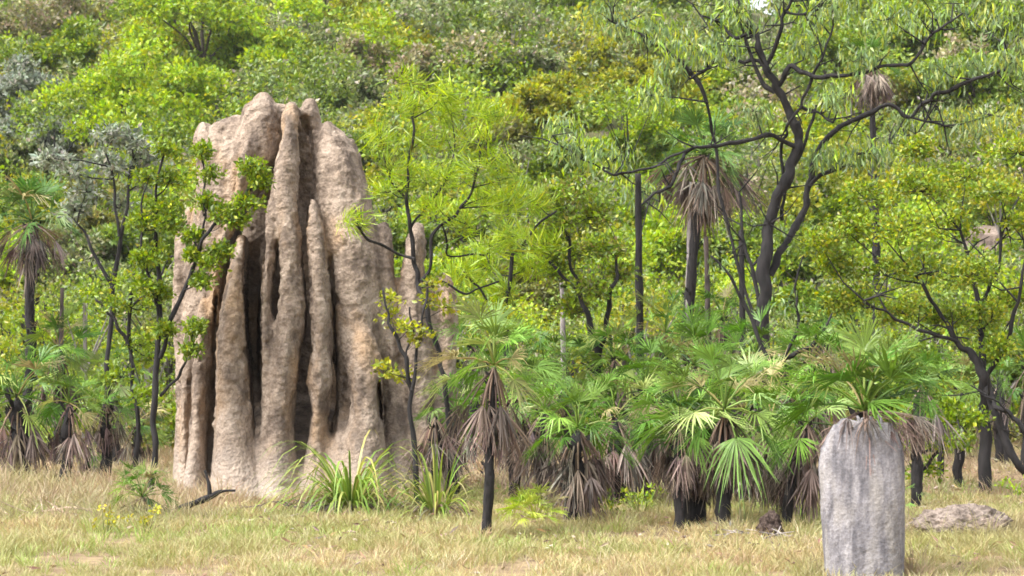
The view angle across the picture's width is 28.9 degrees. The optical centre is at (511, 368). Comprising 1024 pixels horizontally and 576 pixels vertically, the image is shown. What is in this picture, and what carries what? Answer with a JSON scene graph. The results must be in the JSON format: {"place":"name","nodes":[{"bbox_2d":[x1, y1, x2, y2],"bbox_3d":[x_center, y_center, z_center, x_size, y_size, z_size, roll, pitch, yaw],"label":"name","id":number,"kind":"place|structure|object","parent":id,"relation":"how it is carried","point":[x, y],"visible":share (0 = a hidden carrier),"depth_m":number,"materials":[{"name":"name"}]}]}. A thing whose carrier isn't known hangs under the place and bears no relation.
{"place":"outdoors","nodes":[
{"label":"outdoors","id":0,"kind":"place"},
{"bbox_2d":[0,422,1023,575],"bbox_3d":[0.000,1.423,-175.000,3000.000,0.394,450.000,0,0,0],"label":"ground","id":1,"kind":"structure","parent":0,"point":[90,557],"depth_m":16.74,"materials":[{"name":"beige plant"}]},
{"bbox_2d":[0,341,75,477],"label":"fan palm","id":2,"kind":"object","parent":1,"relation":"on","point":[26,442],"visible":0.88,"depth_m":27.39,"materials":[{"name":"green plant"}]},
{"bbox_2d":[0,172,87,462],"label":"fan palm","id":3,"kind":"object","parent":1,"relation":"on","point":[30,249],"visible":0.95,"depth_m":32.89,"materials":[{"name":"green plant"}]},
{"bbox_2d":[13,300,105,463],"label":"fan palm","id":4,"kind":"object","parent":1,"relation":"on","point":[52,321],"visible":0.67,"depth_m":32.89,"materials":[{"name":"green plant"}]},
{"bbox_2d":[22,366,111,482],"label":"fan palm","id":5,"kind":"object","parent":1,"relation":"on","point":[68,448],"visible":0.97,"depth_m":26.96,"materials":[{"name":"green plant"}]},
{"bbox_2d":[28,119,175,406],"bbox_3d":[-6.177,-1.023,29.935,2.082,5.456,1.767,0,0,0],"label":"silver tree","id":6,"kind":"object","parent":1,"relation":"on","point":[74,206],"visible":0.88,"depth_m":30.00,"materials":[{"name":"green plant"}]},
{"bbox_2d":[70,368,140,474],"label":"fan palm","id":7,"kind":"object","parent":1,"relation":"on","point":[103,435],"visible":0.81,"depth_m":27.94,"materials":[{"name":"green plant"}]},
{"bbox_2d":[74,344,159,464],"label":"fan palm","id":8,"kind":"object","parent":1,"relation":"on","point":[123,392],"visible":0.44,"depth_m":32.91,"materials":[{"name":"green plant"}]},
{"bbox_2d":[76,243,172,472],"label":"leafy tree","id":9,"kind":"object","parent":1,"relation":"on","point":[97,292],"visible":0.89,"depth_m":27.50,"materials":[{"name":"green plant"}]},
{"bbox_2d":[0,451,262,524],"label":"tall grass","id":10,"kind":"structure","parent":1,"relation":"on","point":[54,493],"depth_m":22.47,"materials":[{"name":"beige plant"}]},
{"bbox_2d":[109,397,171,469],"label":"fan palm","id":11,"kind":"object","parent":1,"relation":"on","point":[143,427],"visible":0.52,"depth_m":30.99,"materials":[{"name":"green plant"}]},
{"bbox_2d":[105,458,180,516],"bbox_3d":[-3.868,1.319,20.791,0.833,0.821,0.732,0,0,33],"label":"shrub","id":12,"kind":"object","parent":1,"relation":"on","point":[148,473],"visible":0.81,"depth_m":20.77,"materials":[{"name":"green plant"}]},
{"bbox_2d":[122,135,276,495],"bbox_3d":[-3.688,-0.539,23.499,1.959,4.494,0.935,0,0,9],"label":"leafy tree","id":13,"kind":"object","parent":1,"relation":"on","point":[145,256],"visible":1,"depth_m":23.34,"materials":[{"name":"green plant"}]},
{"bbox_2d":[171,92,458,499],"bbox_3d":[-2.514,-0.026,24.979,3.717,6.977,3.660,0,0,0],"label":"termite mound","id":14,"kind":"object","parent":1,"relation":"on","point":[297,339],"visible":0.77,"depth_m":24.40,"materials":[{"name":"brown soil"}]},
{"bbox_2d":[250,430,452,516],"bbox_3d":[-1.800,1.489,21.562,2.479,1.611,2.421,0,0,0],"label":"pandanus","id":15,"kind":"object","parent":1,"relation":"on","point":[359,491],"visible":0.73,"depth_m":21.32,"materials":[{"name":"green plant"}]},
{"bbox_2d":[370,272,459,505],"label":"sapling","id":16,"kind":"object","parent":1,"relation":"on","point":[410,333],"visible":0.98,"depth_m":22.01,"materials":[{"name":"green plant"}]},
{"bbox_2d":[393,408,470,499],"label":"fan palm","id":17,"kind":"object","parent":1,"relation":"on","point":[433,427],"visible":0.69,"depth_m":22.72,"materials":[{"name":"brown plant"}]},
{"bbox_2d":[336,60,543,505],"bbox_3d":[-0.809,-0.943,22.687,2.385,5.294,1.291,0,0,0],"label":"feathery tree","id":18,"kind":"object","parent":1,"relation":"on","point":[357,222],"visible":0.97,"depth_m":22.68,"materials":[{"name":"green plant"}]},
{"bbox_2d":[380,432,504,517],"bbox_3d":[-0.780,1.227,21.117,1.645,1.196,1.445,0,0,25],"label":"pandanus","id":19,"kind":"object","parent":1,"relation":"on","point":[428,501],"visible":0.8,"depth_m":21.05,"materials":[{"name":"green plant"}]},
{"bbox_2d":[413,371,482,497],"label":"fan palm","id":20,"kind":"object","parent":1,"relation":"on","point":[460,448],"visible":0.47,"depth_m":23.56,"materials":[{"name":"green plant"}]},
{"bbox_2d":[457,303,517,463],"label":"leafy tree","id":21,"kind":"object","parent":1,"relation":"on","point":[473,351],"visible":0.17,"depth_m":32.93,"materials":[{"name":"green plant"}]},
{"bbox_2d":[413,291,571,534],"bbox_3d":[-0.157,0.479,18.708,1.470,2.450,1.285,0,0,-24],"label":"fan palm","id":22,"kind":"object","parent":1,"relation":"on","point":[495,424],"visible":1,"depth_m":18.64,"materials":[{"name":"green plant"}]},
{"bbox_2d":[431,91,571,413],"bbox_3d":[-0.117,-1.136,28.550,1.963,5.675,1.920,0,0,26],"label":"feathery tree","id":23,"kind":"object","parent":1,"relation":"on","point":[468,266],"visible":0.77,"depth_m":28.47,"materials":[{"name":"green plant"}]},
{"bbox_2d":[0,370,1022,454],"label":"undergrowth","id":24,"kind":"object","parent":1,"relation":"on","point":[168,402],"visible":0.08,"depth_m":35.74,"materials":[{"name":"green plant"}]},
{"bbox_2d":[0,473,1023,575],"bbox_3d":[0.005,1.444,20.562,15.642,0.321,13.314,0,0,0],"label":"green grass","id":25,"kind":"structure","parent":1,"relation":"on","point":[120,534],"depth_m":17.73,"materials":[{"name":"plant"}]},
{"bbox_2d":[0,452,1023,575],"bbox_3d":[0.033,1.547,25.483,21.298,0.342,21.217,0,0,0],"label":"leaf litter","id":26,"kind":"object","parent":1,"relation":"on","point":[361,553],"visible":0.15,"depth_m":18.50,"materials":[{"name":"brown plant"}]},
{"bbox_2d":[459,331,567,497],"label":"fan palm","id":27,"kind":"object","parent":1,"relation":"on","point":[515,404],"visible":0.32,"depth_m":24.42,"materials":[{"name":"green plant"}]},
{"bbox_2d":[494,482,569,526],"bbox_3d":[0.194,1.273,18.610,0.664,0.447,0.745,0,0,40],"label":"palm seedling","id":28,"kind":"object","parent":1,"relation":"on","point":[527,497],"visible":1,"depth_m":18.55,"materials":[{"name":"green plant"}]},
{"bbox_2d":[496,349,599,504],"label":"fan palm","id":29,"kind":"object","parent":1,"relation":"on","point":[540,477],"visible":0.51,"depth_m":22.93,"materials":[{"name":"green plant"}]},
{"bbox_2d":[520,325,609,461],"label":"fan palm","id":30,"kind":"object","parent":1,"relation":"on","point":[579,339],"visible":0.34,"depth_m":29.96,"materials":[{"name":"green plant"}]},
{"bbox_2d":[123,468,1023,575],"bbox_3d":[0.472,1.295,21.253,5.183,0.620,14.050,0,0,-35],"label":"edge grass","id":31,"kind":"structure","parent":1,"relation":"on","point":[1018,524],"depth_m":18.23,"materials":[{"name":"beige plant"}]},
{"bbox_2d":[521,369,639,522],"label":"fan palm","id":32,"kind":"object","parent":1,"relation":"on","point":[579,482],"visible":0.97,"depth_m":20.10,"materials":[{"name":"green plant"}]},
{"bbox_2d":[522,168,643,458],"bbox_3d":[0.991,-0.644,29.490,1.690,4.701,1.799,0,0,24],"label":"olive green tree","id":33,"kind":"object","parent":1,"relation":"on","point":[572,303],"visible":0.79,"depth_m":29.47,"materials":[{"name":"green plant"}]},
{"bbox_2d":[561,317,660,432],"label":"fan palm","id":34,"kind":"object","parent":1,"relation":"on","point":[621,331],"visible":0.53,"depth_m":28.94,"materials":[{"name":"green plant"}]},
{"bbox_2d":[568,368,671,506],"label":"fan palm","id":35,"kind":"object","parent":1,"relation":"on","point":[626,474],"visible":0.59,"depth_m":22.38,"materials":[{"name":"green plant"}]},
{"bbox_2d":[635,173,643,408],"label":"bare tree","id":36,"kind":"object","parent":1,"relation":"on","point":[639,287],"visible":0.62,"depth_m":30.95,"materials":[{"name":"black plant"}]},
{"bbox_2d":[584,331,713,498],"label":"fan palm","id":37,"kind":"object","parent":1,"relation":"on","point":[654,346],"visible":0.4,"depth_m":23.37,"materials":[{"name":"green plant"}]},
{"bbox_2d":[617,287,718,424],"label":"fan palm","id":38,"kind":"object","parent":1,"relation":"on","point":[672,309],"visible":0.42,"depth_m":30.97,"materials":[{"name":"green plant"}]},
{"bbox_2d":[616,364,757,530],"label":"fan palm","id":39,"kind":"object","parent":1,"relation":"on","point":[680,472],"visible":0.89,"depth_m":19.53,"materials":[{"name":"green plant"}]},
{"bbox_2d":[637,298,753,441],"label":"fan palm","id":40,"kind":"object","parent":1,"relation":"on","point":[706,325],"visible":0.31,"depth_m":26.41,"materials":[{"name":"green plant"}]},
{"bbox_2d":[644,376,755,525],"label":"fan palm","id":41,"kind":"object","parent":1,"relation":"on","point":[696,511],"visible":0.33,"depth_m":19.83,"materials":[{"name":"green plant"}]},
{"bbox_2d":[641,101,770,434],"bbox_3d":[3.283,-1.438,33.979,2.356,6.298,2.062,0,0,-22],"label":"fan palm","id":42,"kind":"object","parent":1,"relation":"on","point":[704,194],"visible":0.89,"depth_m":33.88,"materials":[{"name":"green plant"}]},
{"bbox_2d":[624,331,794,529],"bbox_3d":[1.928,0.667,19.395,1.657,2.075,1.659,0,0,0],"label":"fan palm","id":43,"kind":"object","parent":1,"relation":"on","point":[724,441],"visible":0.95,"depth_m":19.30,"materials":[{"name":"green plant"}]},
{"bbox_2d":[677,277,754,401],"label":"fan palm","id":44,"kind":"object","parent":1,"relation":"on","point":[731,302],"visible":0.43,"depth_m":34.96,"materials":[{"name":"green plant"}]},
{"bbox_2d":[679,344,803,503],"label":"fan palm","id":45,"kind":"object","parent":1,"relation":"on","point":[753,407],"visible":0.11,"depth_m":22.44,"materials":[{"name":"green plant"}]},
{"bbox_2d":[701,302,819,439],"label":"fan palm","id":46,"kind":"object","parent":1,"relation":"on","point":[737,328],"visible":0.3,"depth_m":27.92,"materials":[{"name":"green plant"}]},
{"bbox_2d":[698,249,832,408],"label":"burnt tree","id":47,"kind":"object","parent":1,"relation":"on","point":[795,306],"visible":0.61,"depth_m":26.99,"materials":[{"name":"black plant"}]},
{"bbox_2d":[705,347,835,515],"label":"fan palm","id":48,"kind":"object","parent":1,"relation":"on","point":[765,447],"visible":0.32,"depth_m":20.73,"materials":[{"name":"green plant"}]},
{"bbox_2d":[521,0,1023,439],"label":"eucalypt tree","id":49,"kind":"object","parent":1,"relation":"on","point":[763,273],"visible":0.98,"depth_m":30.90,"materials":[{"name":"green plant"}]},
{"bbox_2d":[745,361,857,527],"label":"fan palm","id":50,"kind":"object","parent":1,"relation":"on","point":[804,478],"visible":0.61,"depth_m":19.43,"materials":[{"name":"green plant"}]},
{"bbox_2d":[757,316,861,463],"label":"fan palm","id":51,"kind":"object","parent":1,"relation":"on","point":[802,333],"visible":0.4,"depth_m":26.87,"materials":[{"name":"green plant"}]},
{"bbox_2d":[776,285,867,449],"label":"fan palm","id":52,"kind":"object","parent":1,"relation":"on","point":[815,304],"visible":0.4,"depth_m":33.96,"materials":[{"name":"green plant"}]},
{"bbox_2d":[818,414,904,575],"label":"termite mound","id":53,"kind":"object","parent":1,"relation":"on","point":[862,508],"visible":0.98,"depth_m":14.64,"materials":[{"name":"grey soil"}]},
{"bbox_2d":[761,305,952,469],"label":"fan palm","id":54,"kind":"object","parent":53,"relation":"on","point":[851,371],"visible":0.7,"depth_m":15.05,"materials":[{"name":"green plant"}]},
{"bbox_2d":[836,34,908,393],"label":"fan palm","id":55,"kind":"object","parent":1,"relation":"on","point":[875,87],"visible":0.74,"depth_m":43.93,"materials":[{"name":"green plant"}]},
{"bbox_2d":[839,341,952,406],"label":"slope tree","id":56,"kind":"object","parent":1,"relation":"on","point":[920,352],"visible":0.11,"depth_m":39.86,"materials":[{"name":"green plant"}]},
{"bbox_2d":[788,129,1023,494],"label":"leafy tree","id":57,"kind":"object","parent":1,"relation":"on","point":[822,241],"visible":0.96,"depth_m":25.16,"materials":[{"name":"green plant"}]},
{"bbox_2d":[866,329,976,507],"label":"fan palm","id":58,"kind":"object","parent":1,"relation":"on","point":[917,466],"visible":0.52,"depth_m":21.96,"materials":[{"name":"green plant"}]},
{"bbox_2d":[896,395,995,491],"bbox_3d":[5.249,1.015,24.015,1.196,1.406,1.299,0,0,15],"label":"bush","id":59,"kind":"object","parent":1,"relation":"on","point":[952,412],"visible":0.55,"depth_m":24.07,"materials":[{"name":"green plant"}]},
{"bbox_2d":[905,503,1013,536],"bbox_3d":[4.194,1.468,18.596,1.043,0.428,0.865,0,0,0],"label":"termite mound","id":60,"kind":"object","parent":1,"relation":"on","point":[958,513],"visible":0.47,"depth_m":18.39,"materials":[{"name":"grey soil"}]},
{"bbox_2d":[924,349,999,486],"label":"fan palm","id":61,"kind":"object","parent":1,"relation":"on","point":[958,462],"visible":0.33,"depth_m":26.94,"materials":[{"name":"green plant"}]},
{"bbox_2d":[953,325,1023,399],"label":"slope tree","id":62,"kind":"object","parent":1,"relation":"on","point":[974,346],"visible":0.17,"depth_m":39.77,"materials":[{"name":"green plant"}]},
{"bbox_2d":[987,320,1023,464],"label":"tree","id":63,"kind":"object","parent":1,"relation":"on","point":[1020,335],"visible":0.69,"depth_m":30.00,"materials":[{"name":"green plant"}]},
{"bbox_2d":[0,419,1023,498],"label":"back grass","id":64,"kind":"structure","parent":0,"point":[167,453],"depth_m":29.05,"materials":[{"name":"beige plant"}]},
{"bbox_2d":[0,10,1023,417],"bbox_3d":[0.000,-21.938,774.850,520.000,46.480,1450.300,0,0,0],"label":"hill","id":65,"kind":"structure","parent":0,"point":[600,134],"depth_m":94.72,"materials":[{"name":"green plant"}]},
{"bbox_2d":[0,132,58,186],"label":"slope tree","id":66,"kind":"object","parent":65,"relation":"on","point":[24,146],"visible":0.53,"depth_m":79.57,"materials":[{"name":"green plant"}]},
{"bbox_2d":[0,181,73,229],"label":"slope tree","id":67,"kind":"object","parent":65,"relation":"on","point":[16,206],"visible":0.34,"depth_m":69.60,"materials":[{"name":"green plant"}]},
{"bbox_2d":[0,50,85,135],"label":"slope tree","id":68,"kind":"object","parent":65,"relation":"on","point":[24,76],"visible":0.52,"depth_m":91.17,"materials":[{"name":"grey plant"}]},
{"bbox_2d":[0,102,97,170],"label":"slope tree","id":69,"kind":"object","parent":65,"relation":"on","point":[60,141],"visible":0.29,"depth_m":79.98,"materials":[{"name":"green plant"}]},
{"bbox_2d":[0,0,103,43],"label":"slope tree","id":70,"kind":"object","parent":65,"relation":"on","point":[43,20],"visible":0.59,"depth_m":122.07,"materials":[{"name":"green plant"}]},
{"bbox_2d":[25,12,102,78],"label":"slope tree","id":71,"kind":"object","parent":65,"relation":"on","point":[66,41],"visible":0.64,"depth_m":105.71,"materials":[{"name":"green plant"}]},
{"bbox_2d":[26,220,127,300],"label":"slope tree","id":72,"kind":"object","parent":65,"relation":"on","point":[101,248],"visible":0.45,"depth_m":60.64,"materials":[{"name":"green plant"}]},
{"bbox_2d":[32,37,216,160],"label":"slope tree","id":73,"kind":"object","parent":65,"relation":"on","point":[118,82],"visible":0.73,"depth_m":78.77,"materials":[{"name":"green plant"}]},
{"bbox_2d":[90,217,174,318],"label":"slope tree","id":74,"kind":"object","parent":65,"relation":"on","point":[131,239],"visible":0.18,"depth_m":61.45,"materials":[{"name":"green plant"}]},
{"bbox_2d":[98,21,241,120],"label":"slope tree","id":75,"kind":"object","parent":65,"relation":"on","point":[200,81],"visible":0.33,"depth_m":90.54,"materials":[{"name":"green plant"}]},
{"bbox_2d":[110,0,275,113],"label":"slope tree","id":76,"kind":"object","parent":65,"relation":"on","point":[166,13],"visible":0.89,"depth_m":105.75,"materials":[{"name":"green plant"}]},
{"bbox_2d":[209,21,275,91],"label":"slope tree","id":77,"kind":"object","parent":65,"relation":"on","point":[226,43],"visible":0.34,"depth_m":106.93,"materials":[{"name":"green plant"}]},
{"bbox_2d":[235,24,322,93],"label":"slope tree","id":78,"kind":"object","parent":65,"relation":"on","point":[278,47],"visible":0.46,"depth_m":102.56,"materials":[{"name":"green plant"}]},
{"bbox_2d":[324,31,394,89],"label":"slope tree","id":79,"kind":"object","parent":65,"relation":"on","point":[353,42],"visible":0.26,"depth_m":103.94,"materials":[{"name":"green plant"}]},
{"bbox_2d":[321,65,421,135],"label":"slope tree","id":80,"kind":"object","parent":65,"relation":"on","point":[359,83],"visible":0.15,"depth_m":88.95,"materials":[{"name":"green plant"}]},
{"bbox_2d":[375,215,450,275],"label":"slope tree","id":81,"kind":"object","parent":65,"relation":"on","point":[399,229],"visible":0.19,"depth_m":62.31,"materials":[{"name":"green plant"}]},
{"bbox_2d":[382,41,446,104],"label":"slope tree","id":82,"kind":"object","parent":65,"relation":"on","point":[418,54],"visible":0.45,"depth_m":101.55,"materials":[{"name":"green plant"}]},
{"bbox_2d":[394,241,499,295],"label":"slope tree","id":83,"kind":"object","parent":65,"relation":"on","point":[435,263],"visible":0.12,"depth_m":59.45,"materials":[{"name":"green plant"}]},
{"bbox_2d":[445,114,533,176],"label":"slope tree","id":84,"kind":"object","parent":65,"relation":"on","point":[519,132],"visible":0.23,"depth_m":78.37,"materials":[{"name":"green plant"}]},
{"bbox_2d":[0,0,1023,247],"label":"hillside forest","id":85,"kind":"object","parent":65,"relation":"on","point":[486,34],"visible":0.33,"depth_m":98.78,"materials":[{"name":"green plant"}]},
{"bbox_2d":[0,136,1023,444],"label":"hill foot thicket","id":86,"kind":"object","parent":65,"relation":"on","point":[12,330],"visible":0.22,"depth_m":56.80,"materials":[{"name":"green plant"}]},
{"bbox_2d":[472,78,568,151],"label":"slope tree","id":87,"kind":"object","parent":65,"relation":"on","point":[536,99],"visible":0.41,"depth_m":85.47,"materials":[{"name":"green plant"}]},
{"bbox_2d":[486,259,568,330],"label":"slope tree","id":88,"kind":"object","parent":65,"relation":"on","point":[539,290],"visible":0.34,"depth_m":55.68,"materials":[{"name":"green plant"}]},
{"bbox_2d":[491,43,576,123],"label":"slope tree","id":89,"kind":"object","parent":65,"relation":"on","point":[546,61],"visible":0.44,"depth_m":99.95,"materials":[{"name":"green plant"}]},
{"bbox_2d":[524,127,584,186],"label":"slope tree","id":90,"kind":"object","parent":65,"relation":"on","point":[544,167],"visible":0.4,"depth_m":77.76,"materials":[{"name":"green plant"}]},
{"bbox_2d":[527,69,616,138],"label":"slope tree","id":91,"kind":"object","parent":65,"relation":"on","point":[566,81],"visible":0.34,"depth_m":89.05,"materials":[{"name":"green plant"}]},
{"bbox_2d":[569,128,648,189],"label":"slope tree","id":92,"kind":"object","parent":65,"relation":"on","point":[609,138],"visible":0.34,"depth_m":77.97,"materials":[{"name":"green plant"}]},
{"bbox_2d":[564,34,660,129],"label":"slope tree","id":93,"kind":"object","parent":65,"relation":"on","point":[639,63],"visible":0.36,"depth_m":97.49,"materials":[{"name":"green plant"}]},
{"bbox_2d":[592,57,717,130],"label":"slope tree","id":94,"kind":"object","parent":65,"relation":"on","point":[616,73],"visible":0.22,"depth_m":90.75,"materials":[{"name":"green plant"}]},
{"bbox_2d":[622,95,703,183],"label":"slope tree","id":95,"kind":"object","parent":65,"relation":"on","point":[660,147],"visible":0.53,"depth_m":78.99,"materials":[{"name":"green plant"}]},
{"bbox_2d":[623,203,725,286],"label":"slope tree","id":96,"kind":"object","parent":65,"relation":"on","point":[661,234],"visible":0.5,"depth_m":61.66,"materials":[{"name":"green plant"}]},
{"bbox_2d":[677,46,761,100],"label":"slope tree","id":97,"kind":"object","parent":65,"relation":"on","point":[719,77],"visible":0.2,"depth_m":103.92,"materials":[{"name":"green plant"}]},
{"bbox_2d":[699,210,765,278],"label":"slope tree","id":98,"kind":"object","parent":65,"relation":"on","point":[720,247],"visible":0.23,"depth_m":63.70,"materials":[{"name":"green plant"}]},
{"bbox_2d":[745,219,854,290],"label":"slope tree","id":99,"kind":"object","parent":65,"relation":"on","point":[806,273],"visible":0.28,"depth_m":62.35,"materials":[{"name":"green plant"}]},
{"bbox_2d":[769,280,856,326],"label":"slope tree","id":100,"kind":"object","parent":65,"relation":"on","point":[802,287],"visible":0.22,"depth_m":56.41,"materials":[{"name":"green plant"}]},
{"bbox_2d":[778,168,870,230],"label":"slope tree","id":101,"kind":"object","parent":65,"relation":"on","point":[830,204],"visible":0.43,"depth_m":71.81,"materials":[{"name":"green plant"}]},
{"bbox_2d":[770,19,909,84],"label":"slope tree","id":102,"kind":"object","parent":65,"relation":"on","point":[842,37],"visible":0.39,"depth_m":110.93,"materials":[{"name":"green plant"}]},
{"bbox_2d":[818,62,925,132],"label":"slope tree","id":103,"kind":"object","parent":65,"relation":"on","point":[904,85],"visible":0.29,"depth_m":91.28,"materials":[{"name":"green plant"}]},
{"bbox_2d":[866,0,982,61],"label":"slope tree","id":104,"kind":"object","parent":65,"relation":"on","point":[914,45],"visible":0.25,"depth_m":111.52,"materials":[{"name":"green plant"}]},
{"bbox_2d":[905,57,979,114],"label":"slope tree","id":105,"kind":"object","parent":65,"relation":"on","point":[951,97],"visible":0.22,"depth_m":92.88,"materials":[{"name":"green plant"}]},
{"bbox_2d":[930,0,1023,55],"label":"slope tree","id":106,"kind":"object","parent":65,"relation":"on","point":[1019,5],"visible":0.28,"depth_m":112.03,"materials":[{"name":"green plant"}]},
{"bbox_2d":[942,47,1023,116],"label":"slope tree","id":107,"kind":"object","parent":65,"relation":"on","point":[983,86],"visible":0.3,"depth_m":93.07,"materials":[{"name":"green plant"}]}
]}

